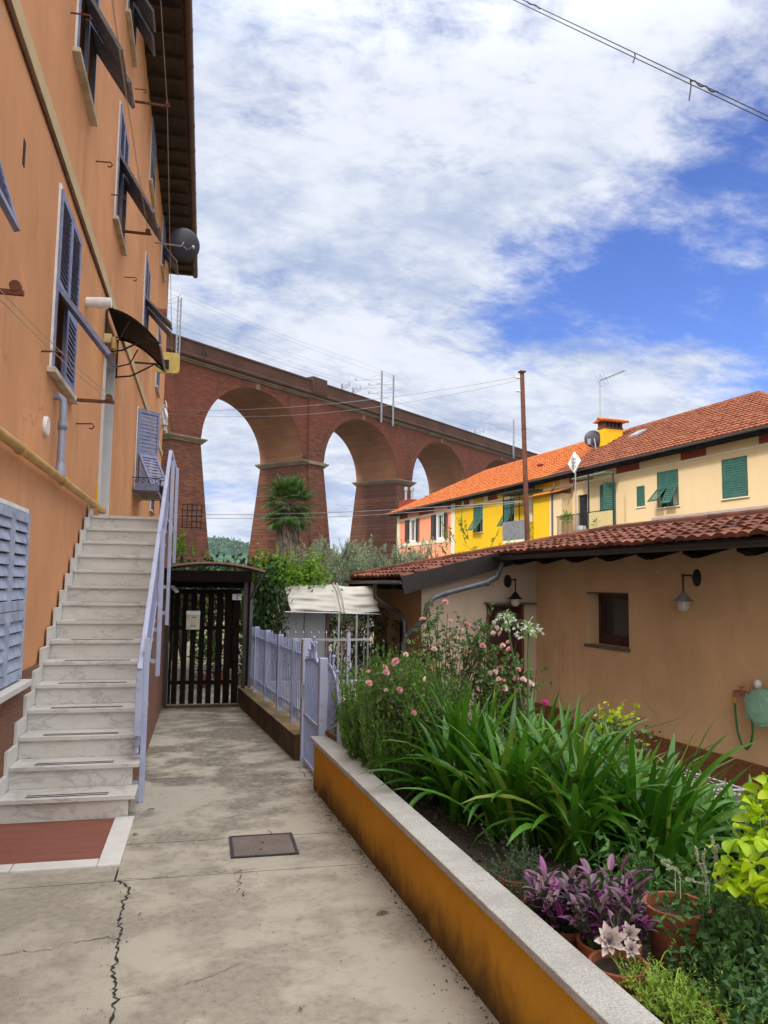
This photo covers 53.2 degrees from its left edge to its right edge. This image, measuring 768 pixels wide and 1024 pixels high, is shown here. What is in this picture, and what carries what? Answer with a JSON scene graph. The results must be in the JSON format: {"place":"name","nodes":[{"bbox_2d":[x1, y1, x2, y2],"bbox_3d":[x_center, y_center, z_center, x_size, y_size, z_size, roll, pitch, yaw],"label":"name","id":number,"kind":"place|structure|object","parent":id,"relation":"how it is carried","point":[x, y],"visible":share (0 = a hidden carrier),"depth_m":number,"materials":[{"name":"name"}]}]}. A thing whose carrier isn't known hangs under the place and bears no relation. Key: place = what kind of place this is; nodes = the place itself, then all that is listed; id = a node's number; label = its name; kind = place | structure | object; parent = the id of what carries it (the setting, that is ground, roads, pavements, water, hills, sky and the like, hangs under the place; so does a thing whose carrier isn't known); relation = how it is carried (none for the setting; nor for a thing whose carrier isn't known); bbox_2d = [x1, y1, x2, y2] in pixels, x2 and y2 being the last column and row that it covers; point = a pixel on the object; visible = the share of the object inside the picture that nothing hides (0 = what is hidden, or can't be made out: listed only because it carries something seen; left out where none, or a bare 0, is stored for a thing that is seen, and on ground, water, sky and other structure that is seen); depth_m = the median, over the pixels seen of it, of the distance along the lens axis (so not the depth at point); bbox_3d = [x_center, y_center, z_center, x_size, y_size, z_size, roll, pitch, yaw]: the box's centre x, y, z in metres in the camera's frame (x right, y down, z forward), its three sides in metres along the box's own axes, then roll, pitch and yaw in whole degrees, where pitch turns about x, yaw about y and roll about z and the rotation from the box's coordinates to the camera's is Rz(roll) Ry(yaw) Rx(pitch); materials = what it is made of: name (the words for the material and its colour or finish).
{"place":"outdoors","nodes":[
{"label":"outdoors","id":0,"kind":"place"},
{"bbox_2d":[0,662,498,1023],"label":"path","id":1,"kind":"structure","parent":0,"point":[202,765],"depth_m":3.76,"materials":[{"name":"concrete"}]},
{"bbox_2d":[0,816,133,873],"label":"stone landing","id":2,"kind":"object","parent":1,"relation":"on","point":[56,845],"visible":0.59,"depth_m":4.79,"materials":[{"name":"red tile"}]},
{"bbox_2d":[0,505,173,823],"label":"marble staircase","id":3,"kind":"structure","parent":1,"relation":"on","point":[93,642],"depth_m":6.38,"materials":[{"name":"white stone"}]},
{"bbox_2d":[132,450,178,802],"bbox_3d":[-2.394,0.784,8.322,0.085,3.250,5.232,2,-6,-13],"label":"stair railing","id":4,"kind":"object","parent":3,"relation":"attached to","point":[156,585],"visible":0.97,"depth_m":7.21,"materials":[{"name":"metal"}]},
{"bbox_2d":[4,766,311,1023],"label":"path crack","id":5,"kind":"object","parent":1,"relation":"on","point":[111,1018],"visible":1,"depth_m":3.46,"materials":[{"name":"black concrete"}]},
{"bbox_2d":[189,635,222,687],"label":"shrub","id":6,"kind":"object","parent":1,"relation":"on","point":[205,654],"visible":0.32,"depth_m":12.11,"materials":[{"name":"plant"}]},
{"bbox_2d":[162,562,265,707],"bbox_3d":[-2.336,1.630,10.148,1.386,1.913,1.166,2,-6,-13],"label":"gate shelter","id":7,"kind":"object","parent":1,"relation":"on","point":[209,579],"visible":0.9,"depth_m":10.10,"materials":[{"name":"brown metal"}]},
{"bbox_2d":[166,584,240,708],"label":"wooden gate","id":8,"kind":"structure","parent":7,"relation":"attached to","point":[231,627],"depth_m":10.23,"materials":[{"name":"brown wood"}]},
{"bbox_2d":[186,611,199,629],"bbox_3d":[-2.536,1.437,10.181,0.180,0.245,0.080,2,-6,-13],"label":"letter box","id":9,"kind":"object","parent":8,"relation":"attached to","point":[192,620],"visible":1,"depth_m":10.15,"materials":[{"name":"beige metal"}]},
{"bbox_2d":[169,548,299,685],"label":"dark hedge","id":10,"kind":"object","parent":1,"relation":"on","point":[265,608],"visible":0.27,"depth_m":12.77,"materials":[{"name":"green plant"}]},
{"bbox_2d":[249,541,342,604],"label":"grape vine","id":11,"kind":"object","parent":10,"relation":"on","point":[298,575],"visible":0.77,"depth_m":13.17,"materials":[{"name":"green plant"}]},
{"bbox_2d":[245,582,250,685],"bbox_3d":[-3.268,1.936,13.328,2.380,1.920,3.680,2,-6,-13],"label":"post","id":12,"kind":"object","parent":1,"relation":"on","point":[247,644],"visible":0.02,"depth_m":11.71,"materials":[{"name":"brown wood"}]},
{"bbox_2d":[229,832,298,858],"bbox_3d":[-0.764,2.113,4.840,0.410,0.029,0.400,2,-6,-13],"label":"manhole cover","id":13,"kind":"object","parent":1,"relation":"on","point":[262,845],"visible":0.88,"depth_m":4.82,"materials":[{"name":"metal"}]},
{"bbox_2d":[237,686,299,760],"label":"wall","id":14,"kind":"structure","parent":1,"relation":"on","point":[280,729],"depth_m":8.34,"materials":[{"name":"brown concrete"}]},
{"bbox_2d":[250,626,311,760],"bbox_3d":[-1.246,1.906,8.753,0.103,1.128,3.253,3,-6,-19],"label":"metal fence","id":15,"kind":"object","parent":1,"relation":"on","point":[281,644],"visible":0.95,"depth_m":8.50,"materials":[{"name":"purple metal"}]},
{"bbox_2d":[82,787,483,1023],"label":"grit","id":16,"kind":"object","parent":1,"relation":"on","point":[311,922],"visible":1,"depth_m":3.94,"materials":[{"name":"stone"}]},
{"bbox_2d":[270,680,370,698],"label":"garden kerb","id":17,"kind":"structure","parent":1,"relation":"on","point":[351,681],"depth_m":11.31,"materials":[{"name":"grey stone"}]},
{"bbox_2d":[270,630,368,681],"bbox_3d":[-0.991,2.130,11.380,1.550,0.746,0.052,2,-6,-13],"label":"spear fence","id":18,"kind":"object","parent":17,"relation":"on","point":[348,639],"visible":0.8,"depth_m":11.46,"materials":[{"name":"grey metal"}]},
{"bbox_2d":[307,790,499,1023],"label":"leaf litter","id":19,"kind":"object","parent":1,"relation":"on","point":[464,987],"visible":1,"depth_m":3.83,"materials":[{"name":"brown plant"}]},
{"bbox_2d":[310,736,662,1023],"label":"planter wall","id":20,"kind":"structure","parent":1,"relation":"on","point":[512,958],"depth_m":3.21,"materials":[{"name":"paint"}]},
{"bbox_2d":[325,649,340,742],"bbox_3d":[-0.405,1.474,6.207,0.037,0.711,0.324,3,-6,-22],"label":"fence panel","id":21,"kind":"object","parent":20,"relation":"on","point":[331,712],"visible":0.92,"depth_m":6.23,"materials":[{"name":"purple paint"}]},
{"bbox_2d":[168,606,373,669],"bbox_3d":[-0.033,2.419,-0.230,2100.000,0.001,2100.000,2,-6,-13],"label":"ground","id":22,"kind":"structure","parent":0,"point":[188,648],"depth_m":29.56,"materials":[{"name":"grey concrete"}]},
{"bbox_2d":[0,0,197,789],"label":"apartment building","id":23,"kind":"structure","parent":22,"relation":"on","point":[81,251],"depth_m":7.57,"materials":[{"name":"orange paint"}]},
{"bbox_2d":[0,498,32,703],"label":"window","id":24,"kind":"structure","parent":23,"relation":"in","point":[16,687],"depth_m":5.42,"materials":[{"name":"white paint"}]},
{"bbox_2d":[47,183,78,404],"bbox_3d":[-3.040,-1.977,7.110,0.290,1.700,1.240,2,-6,-13],"label":"window","id":25,"kind":"structure","parent":23,"relation":"in","point":[52,371],"depth_m":6.64,"materials":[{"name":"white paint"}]},
{"bbox_2d":[72,0,97,126],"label":"window","id":26,"kind":"structure","parent":23,"relation":"in","point":[77,52],"depth_m":7.46,"materials":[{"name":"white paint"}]},
{"bbox_2d":[97,356,115,515],"bbox_3d":[-3.803,-0.975,10.206,0.230,2.250,1.010,2,-6,-13],"label":"door","id":27,"kind":"structure","parent":23,"relation":"in","point":[107,410],"depth_m":10.61,"materials":[{"name":"grey paint"}]},
{"bbox_2d":[113,100,126,255],"bbox_3d":[-3.776,-4.714,10.865,0.220,1.720,1.210,2,-6,-13],"label":"window","id":28,"kind":"structure","parent":23,"relation":"in","point":[116,220],"depth_m":10.41,"materials":[{"name":"white paint"}]},
{"bbox_2d":[125,0,137,67],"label":"window","id":29,"kind":"structure","parent":23,"relation":"in","point":[128,11],"depth_m":11.25,"materials":[{"name":"white paint"}]},
{"bbox_2d":[105,308,165,378],"bbox_3d":[-3.373,-2.257,10.502,0.696,0.590,1.300,2,-6,-13],"label":"door canopy","id":30,"kind":"object","parent":23,"relation":"attached to","point":[131,330],"visible":0.96,"depth_m":10.47,"materials":[{"name":"black metal"}]},
{"bbox_2d":[131,477,163,500],"bbox_3d":[-4.565,-0.434,14.902,0.500,0.256,1.720,2,-6,-13],"label":"rack","id":31,"kind":"object","parent":23,"relation":"attached to","point":[160,491],"depth_m":14.12,"materials":[{"name":"black metal"}]},
{"bbox_2d":[135,483,161,499],"bbox_3d":[-4.571,-0.394,14.922,0.400,0.155,1.450,2,-6,-13],"label":"flower box","id":32,"kind":"object","parent":31,"relation":"attached to","point":[151,493],"visible":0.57,"depth_m":14.26,"materials":[{"name":"grey paint"}]},
{"bbox_2d":[134,352,179,373],"bbox_3d":[-4.067,-2.693,13.726,0.785,0.380,0.132,2,-6,-13],"label":"safety mirror","id":33,"kind":"object","parent":23,"relation":"attached to","point":[172,362],"visible":0.69,"depth_m":13.78,"materials":[{"name":"yellow plastic"}]},
{"bbox_2d":[160,0,173,429],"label":"clothes line","id":34,"kind":"object","parent":23,"relation":"attached to","point":[168,171],"visible":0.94,"depth_m":13.54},
{"bbox_2d":[155,228,199,260],"bbox_3d":[-4.687,-6.184,17.342,1.007,0.730,0.825,2,-6,-13],"label":"satellite dish","id":35,"kind":"object","parent":23,"relation":"attached to","point":[184,244],"visible":0.98,"depth_m":17.55,"materials":[{"name":"grey metal"}]},
{"bbox_2d":[169,529,208,661],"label":"leafy bush","id":36,"kind":"object","parent":22,"relation":"on","point":[182,544],"visible":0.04,"depth_m":16.89,"materials":[{"name":"green plant"}]},
{"bbox_2d":[260,472,317,604],"bbox_3d":[-3.521,1.767,27.894,2.414,6.566,2.547,2,-6,-13],"label":"palm tree","id":37,"kind":"object","parent":22,"relation":"on","point":[289,528],"visible":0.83,"depth_m":27.68,"materials":[{"name":"green plant"}]},
{"bbox_2d":[279,535,375,638],"bbox_3d":[-1.595,2.669,22.962,3.337,4.035,2.758,-4,-7,43],"label":"olive tree","id":38,"kind":"object","parent":22,"relation":"on","point":[335,564],"visible":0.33,"depth_m":23.06,"materials":[{"name":"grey plant"}]},
{"bbox_2d":[159,333,538,608],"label":"viaduct","id":39,"kind":"object","parent":22,"relation":"on","point":[385,454],"visible":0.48,"depth_m":79.77,"materials":[{"name":"brick"}]},
{"bbox_2d":[168,293,181,354],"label":"railway mast","id":40,"kind":"object","parent":39,"relation":"on","point":[179,321],"visible":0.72,"depth_m":65.25,"materials":[{"name":"grey metal"}]},
{"bbox_2d":[321,540,399,657],"bbox_3d":[-1.041,2.882,25.540,3.838,4.114,2.972,-1,-6,19],"label":"olive tree","id":41,"kind":"object","parent":22,"relation":"on","point":[386,564],"visible":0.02,"depth_m":25.58,"materials":[{"name":"green plant"}]},
{"bbox_2d":[332,534,421,634],"bbox_3d":[0.105,2.766,24.543,3.379,4.188,3.070,2,-6,-13],"label":"olive tree","id":42,"kind":"object","parent":22,"relation":"on","point":[374,563],"visible":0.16,"depth_m":23.97,"materials":[{"name":"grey plant"}]},
{"bbox_2d":[385,536,440,564],"bbox_3d":[1.140,2.922,26.390,2.832,4.254,3.792,2,-6,-13],"label":"olive tree","id":43,"kind":"object","parent":22,"relation":"on","point":[429,551],"visible":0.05,"depth_m":26.13,"materials":[{"name":"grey plant"}]},
{"bbox_2d":[443,502,532,551],"bbox_3d":[2.432,2.062,20.028,1.953,4.755,2.788,4,-7,-33],"label":"young tree","id":44,"kind":"object","parent":22,"relation":"on","point":[462,529],"visible":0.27,"depth_m":20.03,"materials":[{"name":"green plant"}]},
{"bbox_2d":[516,370,529,540],"bbox_3d":[3.071,0.443,16.666,0.423,7.157,0.140,2,-6,-13],"label":"utility pole","id":45,"kind":"object","parent":22,"relation":"on","point":[521,390],"visible":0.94,"depth_m":16.78,"materials":[{"name":"metal"}]},
{"bbox_2d":[177,502,522,518],"bbox_3d":[-1.773,0.035,19.561,11.162,0.230,0.013,-2,-6,31],"label":"street cable","id":46,"kind":"object","parent":45,"relation":"attached to","point":[342,516],"visible":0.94,"depth_m":19.20,"materials":[{"name":"grey metal"}]},
{"bbox_2d":[180,501,519,514],"bbox_3d":[-1.772,-0.059,19.570,11.162,0.200,0.013,-2,-6,31],"label":"street cable","id":47,"kind":"object","parent":45,"relation":"attached to","point":[336,512],"visible":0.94,"depth_m":19.30,"materials":[{"name":"grey metal"}]},
{"bbox_2d":[344,505,767,799],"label":"cottage","id":48,"kind":"structure","parent":22,"relation":"on","point":[599,604],"depth_m":10.62,"materials":[{"name":"beige paint"}]},
{"bbox_2d":[486,604,523,721],"bbox_3d":[1.997,2.590,12.966,0.710,2.050,0.252,3,-6,-20],"label":"door","id":49,"kind":"structure","parent":48,"relation":"in","point":[519,610],"depth_m":13.08,"materials":[{"name":"brown wood"}]},
{"bbox_2d":[504,575,522,606],"bbox_3d":[2.162,1.315,12.813,0.256,0.535,0.388,3,-6,-20],"label":"wall lamp","id":50,"kind":"object","parent":48,"relation":"attached to","point":[515,597],"visible":1,"depth_m":12.71,"materials":[{"name":"black metal"}]},
{"bbox_2d":[584,592,630,651],"bbox_3d":[3.399,1.605,11.337,0.315,0.830,1.070,3,-6,-20],"label":"window","id":51,"kind":"structure","parent":48,"relation":"in","point":[613,606],"depth_m":11.50,"materials":[{"name":"brown wood"}]},
{"bbox_2d":[673,569,700,611],"bbox_3d":[3.763,0.975,9.544,0.348,0.535,0.256,3,-6,-20],"label":"wall lamp","id":52,"kind":"object","parent":48,"relation":"attached to","point":[683,599],"visible":1,"depth_m":9.50,"materials":[{"name":"black metal"}]},
{"bbox_2d":[733,680,767,749],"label":"hose reel","id":53,"kind":"object","parent":48,"relation":"attached to","point":[756,705],"visible":1,"depth_m":8.44,"materials":[{"name":"green plastic"}]},
{"bbox_2d":[529,390,767,535],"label":"cream house","id":54,"kind":"structure","parent":22,"relation":"on","point":[711,457],"depth_m":32.45,"materials":[{"name":"paint"}]},
{"bbox_2d":[568,452,580,530],"bbox_3d":[9.047,-0.745,36.948,0.315,4.215,1.901,1,-5,-5],"label":"diamond-shaped sign","id":55,"kind":"object","parent":54,"relation":"attached to","point":[574,462],"visible":0.91,"depth_m":36.55,"materials":[{"name":"white metal"}]},
{"bbox_2d":[584,430,599,448],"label":"roof dish","id":56,"kind":"object","parent":54,"relation":"attached to","point":[592,438],"visible":1,"depth_m":40.52,"materials":[{"name":"grey metal"}]},
{"bbox_2d":[580,484,615,525],"bbox_3d":[10.251,-0.117,36.692,0.020,2.250,3.000,3,-6,-20],"label":"balcony door","id":57,"kind":"structure","parent":54,"relation":"in","point":[583,498],"depth_m":37.64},
{"bbox_2d":[593,417,628,446],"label":"yellow chimney","id":58,"kind":"object","parent":54,"relation":"on","point":[609,429],"visible":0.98,"depth_m":40.39,"materials":[{"name":"paint"}]},
{"bbox_2d":[655,473,679,508],"bbox_3d":[11.936,-0.947,32.058,0.290,1.570,1.430,3,-6,-20],"label":"window","id":59,"kind":"structure","parent":54,"relation":"in","point":[673,503],"depth_m":32.02,"materials":[{"name":"green paint"}]},
{"bbox_2d":[209,542,345,575],"bbox_3d":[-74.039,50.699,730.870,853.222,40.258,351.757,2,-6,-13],"label":"hill","id":60,"kind":"structure","parent":0,"point":[220,558],"depth_m":626.14,"materials":[{"name":"green plant"}]},
{"bbox_2d":[208,535,332,559],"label":"hillside trees","id":61,"kind":"object","parent":60,"relation":"on","point":[212,546],"visible":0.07,"depth_m":643.96,"materials":[{"name":"green plant"}]},
{"bbox_2d":[300,636,327,773],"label":"side gate","id":62,"kind":"structure","parent":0,"point":[314,689],"depth_m":6.76,"materials":[{"name":"purple metal"}]},
{"bbox_2d":[327,656,381,708],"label":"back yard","id":63,"kind":"structure","parent":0,"point":[361,668],"depth_m":14.61,"materials":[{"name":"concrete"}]},
{"bbox_2d":[275,605,328,680],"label":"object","id":64,"kind":"object","parent":63,"relation":"on","point":[308,623],"visible":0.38,"depth_m":13.31,"materials":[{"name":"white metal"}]},
{"bbox_2d":[277,583,380,679],"bbox_3d":[-1.034,2.069,13.226,1.707,1.695,1.311,2,-6,-13],"label":"awning","id":65,"kind":"object","parent":63,"relation":"on","point":[355,600],"visible":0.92,"depth_m":12.89,"materials":[{"name":"fabric"}]},
{"bbox_2d":[327,607,401,675],"bbox_3d":[-0.420,2.383,13.992,1.725,1.672,1.420,2,-6,-13],"label":"fence","id":66,"kind":"object","parent":63,"relation":"on","point":[363,644],"visible":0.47,"depth_m":13.82,"materials":[{"name":"white metal"}]},
{"bbox_2d":[387,462,512,558],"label":"pink house","id":67,"kind":"structure","parent":0,"point":[415,527],"depth_m":55.65,"materials":[{"name":"paint"}]},
{"bbox_2d":[167,0,767,555],"label":"sky","id":68,"kind":"structure","parent":0,"point":[431,195],"materials":[{"name":"blue"}]},
{"bbox_2d":[444,428,628,552],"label":"yellow house","id":69,"kind":"structure","parent":0,"point":[486,522],"depth_m":45.42,"materials":[{"name":"paint"}]},
{"bbox_2d":[391,785,759,995],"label":"garden soil","id":70,"kind":"structure","parent":0,"point":[474,850],"depth_m":4.27,"materials":[{"name":"brown soil"}]},
{"bbox_2d":[351,652,442,786],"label":"rose bush","id":71,"kind":"object","parent":70,"relation":"on","point":[384,706],"visible":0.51,"depth_m":5.18,"materials":[{"name":"green plant"}]},
{"bbox_2d":[329,640,477,799],"bbox_3d":[0.108,1.550,5.761,1.033,1.100,1.618,2,-6,-13],"label":"rosemary bush","id":72,"kind":"object","parent":70,"relation":"on","point":[359,738],"visible":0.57,"depth_m":5.28,"materials":[{"name":"green plant"}]},
{"bbox_2d":[399,599,508,718],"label":"rose bush","id":73,"kind":"object","parent":70,"relation":"on","point":[435,650],"visible":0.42,"depth_m":6.49,"materials":[{"name":"green plant"}]},
{"bbox_2d":[358,674,557,825],"bbox_3d":[0.430,1.468,4.827,1.284,0.916,1.233,2,-6,-13],"label":"agapanthus","id":74,"kind":"object","parent":70,"relation":"on","point":[459,791],"visible":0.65,"depth_m":4.75,"materials":[{"name":"green plant"}]},
{"bbox_2d":[387,683,554,810],"bbox_3d":[0.694,1.625,5.240,1.295,0.908,1.296,-2,-6,23],"label":"agapanthus","id":75,"kind":"object","parent":70,"relation":"on","point":[479,744],"visible":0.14,"depth_m":5.11,"materials":[{"name":"green plant"}]},
{"bbox_2d":[454,618,520,732],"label":"rose bush","id":76,"kind":"object","parent":70,"relation":"on","point":[492,664],"visible":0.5,"depth_m":6.42,"materials":[{"name":"green plant"}]},
{"bbox_2d":[389,693,593,854],"bbox_3d":[0.726,1.521,4.537,1.240,0.802,1.391,-2,-6,30],"label":"agapanthus","id":77,"kind":"object","parent":70,"relation":"on","point":[509,784],"visible":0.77,"depth_m":4.33,"materials":[{"name":"green plant"}]},
{"bbox_2d":[474,653,552,737],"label":"rose bush","id":78,"kind":"object","parent":70,"relation":"on","point":[503,684],"visible":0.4,"depth_m":5.83,"materials":[{"name":"green plant"}]},
{"bbox_2d":[472,823,568,901],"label":"potted sprigs","id":79,"kind":"object","parent":70,"relation":"on","point":[514,877],"visible":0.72,"depth_m":3.48,"materials":[{"name":"plant"}]},
{"bbox_2d":[437,616,627,833],"bbox_3d":[0.959,1.328,4.773,1.319,1.323,1.337,2,-6,-13],"label":"agapanthus","id":80,"kind":"object","parent":70,"relation":"on","point":[531,631],"visible":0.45,"depth_m":4.97,"materials":[{"name":"green plant"}]},
{"bbox_2d":[488,862,577,924],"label":"potted sprigs","id":81,"kind":"object","parent":70,"relation":"on","point":[528,904],"visible":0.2,"depth_m":3.19,"materials":[{"name":"plant"}]},
{"bbox_2d":[468,609,621,755],"bbox_3d":[1.024,1.376,5.216,1.261,1.413,1.193,0,-6,13],"label":"agapanthus","id":82,"kind":"object","parent":70,"relation":"on","point":[507,624],"visible":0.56,"depth_m":5.27,"materials":[{"name":"green plant"}]},
{"bbox_2d":[522,855,600,949],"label":"purple plant","id":83,"kind":"object","parent":70,"relation":"on","point":[547,893],"visible":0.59,"depth_m":3.05,"materials":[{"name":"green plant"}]},
{"bbox_2d":[469,694,669,853],"bbox_3d":[1.188,1.533,4.461,1.326,0.874,1.302,2,-6,-13],"label":"agapanthus","id":84,"kind":"object","parent":70,"relation":"on","point":[582,758],"visible":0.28,"depth_m":4.33,"materials":[{"name":"green plant"}]},
{"bbox_2d":[461,699,679,872],"bbox_3d":[1.029,1.502,4.156,1.260,0.872,1.250,5,-7,-38],"label":"agapanthus","id":85,"kind":"object","parent":70,"relation":"on","point":[579,818],"visible":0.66,"depth_m":4.07,"materials":[{"name":"green plant"}]},
{"bbox_2d":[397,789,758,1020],"bbox_3d":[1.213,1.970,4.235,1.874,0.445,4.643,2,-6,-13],"label":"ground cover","id":86,"kind":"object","parent":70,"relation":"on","point":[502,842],"visible":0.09,"depth_m":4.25,"materials":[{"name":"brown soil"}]},
{"bbox_2d":[524,706,660,766],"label":"flowers","id":87,"kind":"object","parent":70,"relation":"on","point":[626,735],"visible":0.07,"depth_m":6.13,"materials":[{"name":"green plant"}]},
{"bbox_2d":[559,852,660,957],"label":"purple plant","id":88,"kind":"object","parent":70,"relation":"on","point":[593,909],"visible":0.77,"depth_m":2.83,"materials":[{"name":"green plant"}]},
{"bbox_2d":[588,921,648,997],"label":"potted succulent","id":89,"kind":"object","parent":70,"relation":"on","point":[609,939],"visible":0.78,"depth_m":2.65,"materials":[{"name":"plant"}]},
{"bbox_2d":[539,714,766,877],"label":"agapanthus","id":90,"kind":"object","parent":70,"relation":"on","point":[632,770],"visible":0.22,"depth_m":4.20,"materials":[{"name":"green plant"}]},
{"bbox_2d":[542,720,767,894],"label":"agapanthus","id":91,"kind":"object","parent":70,"relation":"on","point":[659,820],"visible":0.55,"depth_m":3.94,"materials":[{"name":"green plant"}]},
{"bbox_2d":[573,818,767,1023],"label":"spiked herb","id":92,"kind":"object","parent":70,"relation":"on","point":[738,918],"visible":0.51,"depth_m":2.84,"materials":[{"name":"green plant"}]},
{"bbox_2d":[600,938,767,1023],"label":"potted sedum","id":93,"kind":"object","parent":70,"relation":"on","point":[671,1004],"visible":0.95,"depth_m":2.41,"materials":[{"name":"plant"}]},
{"bbox_2d":[635,860,732,980],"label":"potted herb","id":94,"kind":"object","parent":70,"relation":"on","point":[670,904],"visible":0.57,"depth_m":2.94,"materials":[{"name":"ceramic"}]},
{"bbox_2d":[671,784,761,897],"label":"agapanthus","id":95,"kind":"object","parent":70,"relation":"on","point":[707,799],"visible":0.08,"depth_m":4.09,"materials":[{"name":"green plant"}]},
{"bbox_2d":[689,769,756,873],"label":"agapanthus","id":96,"kind":"object","parent":70,"relation":"on","point":[730,792],"visible":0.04,"depth_m":4.64,"materials":[{"name":"green plant"}]},
{"bbox_2d":[685,783,767,916],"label":"agapanthus","id":97,"kind":"object","parent":70,"relation":"on","point":[725,833],"visible":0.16,"depth_m":3.99,"materials":[{"name":"green plant"}]},
{"bbox_2d":[706,771,767,945],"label":"lime plant","id":98,"kind":"object","parent":70,"relation":"on","point":[753,848],"visible":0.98,"depth_m":2.73,"materials":[{"name":"green plant"}]},
{"bbox_2d":[503,725,766,823],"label":"paved yard","id":99,"kind":"structure","parent":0,"point":[738,798],"depth_m":8.80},
{"bbox_2d":[582,699,679,747],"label":"golden shrub","id":100,"kind":"object","parent":99,"relation":"on","point":[612,718],"visible":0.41,"depth_m":7.07,"materials":[{"name":"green plant"}]},
{"bbox_2d":[514,0,767,120],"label":"sky cable","id":101,"kind":"object","parent":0,"point":[647,63],"visible":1,"depth_m":11.51,"materials":[{"name":"black metal"}]},
{"bbox_2d":[523,0,767,115],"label":"sky cable","id":102,"kind":"object","parent":101,"relation":"on","point":[702,85],"visible":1,"depth_m":11.32,"materials":[{"name":"black metal"}]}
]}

